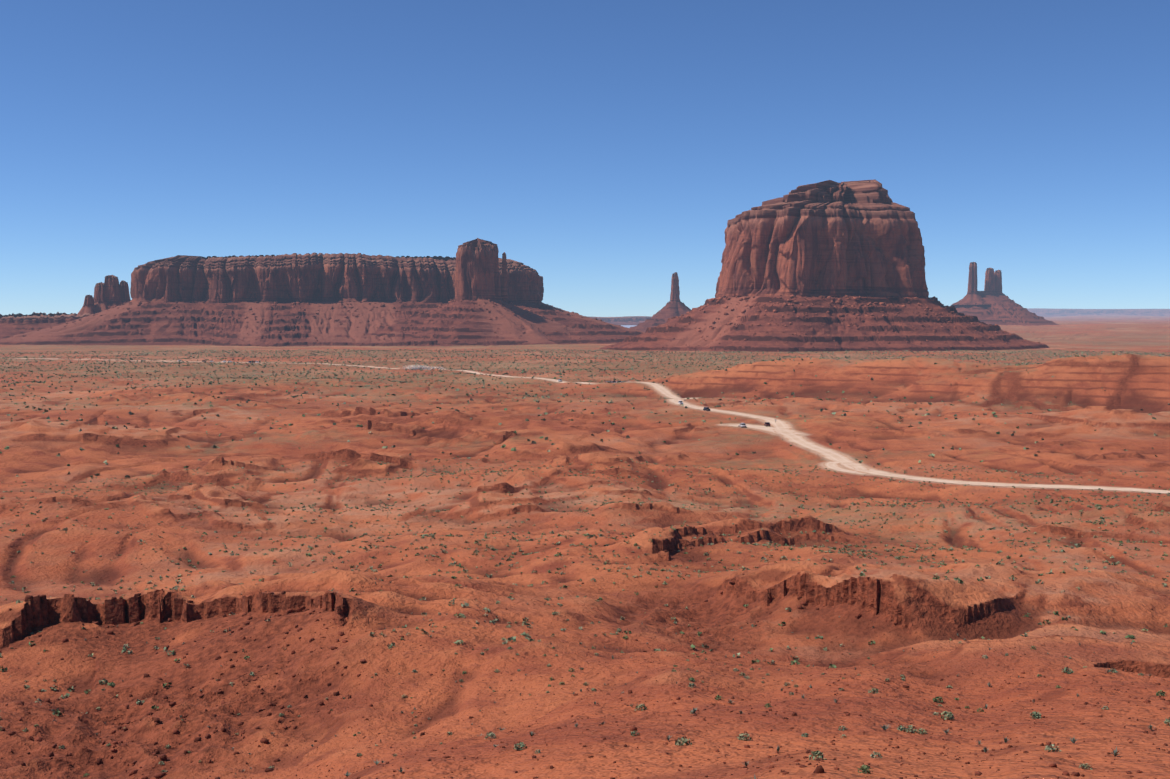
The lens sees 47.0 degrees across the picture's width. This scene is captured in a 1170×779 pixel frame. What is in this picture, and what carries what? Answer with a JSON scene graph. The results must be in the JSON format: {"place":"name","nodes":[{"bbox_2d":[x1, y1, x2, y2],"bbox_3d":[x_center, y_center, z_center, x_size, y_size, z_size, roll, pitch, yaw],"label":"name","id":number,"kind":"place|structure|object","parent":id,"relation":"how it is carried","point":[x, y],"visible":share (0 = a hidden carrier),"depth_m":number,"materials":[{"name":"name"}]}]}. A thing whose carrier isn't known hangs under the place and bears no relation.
{"place":"outdoors","nodes":[
{"label":"outdoors","id":0,"kind":"place"},
{"bbox_2d":[402,364,444,369],"bbox_3d":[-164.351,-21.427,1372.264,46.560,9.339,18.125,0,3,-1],"label":"parking area","id":1,"kind":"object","parent":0,"point":[419,367],"depth_m":1372.34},
{"bbox_2d":[0,315,1169,778],"bbox_3d":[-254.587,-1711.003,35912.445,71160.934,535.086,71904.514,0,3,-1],"label":"ground","id":2,"kind":"structure","parent":0,"point":[1110,393],"depth_m":238.14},
{"bbox_2d":[0,312,92,339],"bbox_3d":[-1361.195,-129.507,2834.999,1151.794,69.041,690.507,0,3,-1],"label":"distant mesa","id":3,"kind":"structure","parent":2,"relation":"on","point":[14,324],"depth_m":2860.89,"materials":[{"name":"red stone"}]},
{"bbox_2d":[0,252,644,346],"bbox_3d":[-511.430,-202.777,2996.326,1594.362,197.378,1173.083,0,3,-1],"label":"mesa","id":4,"kind":"structure","parent":2,"relation":"on","point":[321,283],"depth_m":2816.79,"materials":[{"name":"brown stone"}]},
{"bbox_2d":[77,295,96,314],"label":"rock pinnacle","id":5,"kind":"object","parent":4,"relation":"on","point":[88,306],"visible":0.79,"depth_m":2931.98,"materials":[{"name":"red stone"}]},
{"bbox_2d":[94,282,106,312],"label":"rock pillar","id":6,"kind":"structure","parent":4,"relation":"on","point":[100,299],"depth_m":2957.75,"materials":[{"name":"brown stone"}]},
{"bbox_2d":[104,275,122,308],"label":"rock pillar","id":7,"kind":"structure","parent":4,"relation":"on","point":[113,293],"depth_m":2968.86,"materials":[{"name":"brown stone"}]},
{"bbox_2d":[119,280,130,302],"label":"rock pillar","id":8,"kind":"structure","parent":4,"relation":"on","point":[124,290],"depth_m":2984.45,"materials":[{"name":"brown stone"}]},
{"bbox_2d":[21,301,638,345],"bbox_3d":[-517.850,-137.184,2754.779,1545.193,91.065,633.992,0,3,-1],"label":"talus boulders","id":9,"kind":"object","parent":4,"relation":"on","point":[293,303],"visible":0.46,"depth_m":2757.61,"materials":[{"name":"red stone"}]},
{"bbox_2d":[366,238,574,344],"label":"butte","id":10,"kind":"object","parent":4,"relation":"on","point":[477,277],"depth_m":2690.67,"materials":[{"name":"brown stone"}]},
{"bbox_2d":[379,299,566,343],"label":"talus boulders","id":11,"kind":"object","parent":10,"relation":"on","point":[485,302],"visible":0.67,"depth_m":2699.30,"materials":[{"name":"red stone"}]},
{"bbox_2d":[501,252,510,302],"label":"rock spire","id":12,"kind":"structure","parent":10,"relation":"on","point":[504,292],"depth_m":2785.11,"materials":[{"name":"brown stone"}]},
{"bbox_2d":[0,349,1168,477],"bbox_3d":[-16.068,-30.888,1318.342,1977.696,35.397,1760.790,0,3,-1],"label":"shrubs","id":13,"kind":"object","parent":2,"relation":"on","point":[467,394],"visible":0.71,"depth_m":1336.81,"materials":[{"name":"green plant"}]},
{"bbox_2d":[0,454,1169,719],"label":"shrubs","id":14,"kind":"object","parent":2,"relation":"on","point":[692,646],"visible":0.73,"depth_m":264.44,"materials":[{"name":"green plant"}]},
{"bbox_2d":[0,423,1169,778],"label":"ledge rubble","id":15,"kind":"object","parent":2,"relation":"on","point":[266,741],"visible":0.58,"depth_m":113.16,"materials":[{"name":"brown stone"}]},
{"bbox_2d":[0,646,1169,776],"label":"shrubs","id":16,"kind":"object","parent":2,"relation":"on","point":[1035,715],"visible":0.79,"depth_m":57.87,"materials":[{"name":"green plant"}]},
{"bbox_2d":[28,578,1161,778],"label":"shrubs","id":17,"kind":"object","parent":2,"relation":"on","point":[885,727],"visible":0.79,"depth_m":60.03,"materials":[{"name":"green plant"}]},
{"bbox_2d":[630,272,690,331],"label":"spire","id":18,"kind":"structure","parent":2,"relation":"on","point":[675,306],"depth_m":4261.74,"materials":[{"name":"brown stone"}]},
{"bbox_2d":[600,180,1049,351],"bbox_3d":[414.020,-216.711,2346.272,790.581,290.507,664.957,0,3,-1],"label":"butte","id":19,"kind":"object","parent":2,"relation":"on","point":[837,240],"visible":0.94,"depth_m":2203.16,"materials":[{"name":"brown stone"}]},
{"bbox_2d":[608,295,1043,351],"bbox_3d":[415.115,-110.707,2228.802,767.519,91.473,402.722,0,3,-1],"label":"talus boulders","id":20,"kind":"object","parent":19,"relation":"on","point":[839,300],"visible":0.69,"depth_m":2177.33,"materials":[{"name":"red stone"}]},
{"bbox_2d":[949,291,1058,325],"bbox_3d":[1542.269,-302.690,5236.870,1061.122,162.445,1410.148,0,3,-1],"label":"talus slope","id":21,"kind":"structure","parent":2,"relation":"on","point":[1002,309],"depth_m":5092.40,"materials":[{"name":"red stone"}]},
{"bbox_2d":[953,262,987,304],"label":"spire","id":22,"kind":"structure","parent":21,"relation":"on","point":[971,295],"depth_m":5186.48,"materials":[{"name":"brown stone"}]},
{"bbox_2d":[984,268,994,294],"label":"spire","id":23,"kind":"structure","parent":21,"relation":"on","point":[989,287],"depth_m":5210.89,"materials":[{"name":"brown stone"}]},
{"bbox_2d":[994,270,1001,294],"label":"spire","id":24,"kind":"structure","parent":21,"relation":"on","point":[998,281],"depth_m":5219.05,"materials":[{"name":"brown stone"}]},
{"bbox_2d":[0,0,1169,316],"label":"sky","id":25,"kind":"structure","parent":0,"point":[609,149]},
{"bbox_2d":[21,358,1169,492],"bbox_3d":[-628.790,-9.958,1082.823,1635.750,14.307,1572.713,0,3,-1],"label":"dirt road","id":26,"kind":"structure","parent":0,"point":[827,454],"depth_m":516.76,"materials":[{"name":"beige soil"}]},
{"bbox_2d":[586,316,651,324],"bbox_3d":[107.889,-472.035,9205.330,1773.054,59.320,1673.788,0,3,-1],"label":"distant mesa","id":27,"kind":"structure","parent":0,"point":[630,320],"depth_m":9218.25,"materials":[{"name":"red stone"}]},
{"bbox_2d":[724,424,804,434],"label":"roadside pullout","id":28,"kind":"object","parent":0,"point":[769,429],"depth_m":611.88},
{"bbox_2d":[823,461,868,473],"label":"roadside pullout","id":29,"kind":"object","parent":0,"point":[834,465],"depth_m":467.31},
{"bbox_2d":[1027,308,1169,316],"bbox_3d":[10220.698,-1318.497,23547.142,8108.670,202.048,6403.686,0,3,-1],"label":"distant mesa","id":30,"kind":"structure","parent":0,"point":[1043,312],"depth_m":23020.83,"materials":[{"name":"red stone"}]}
]}

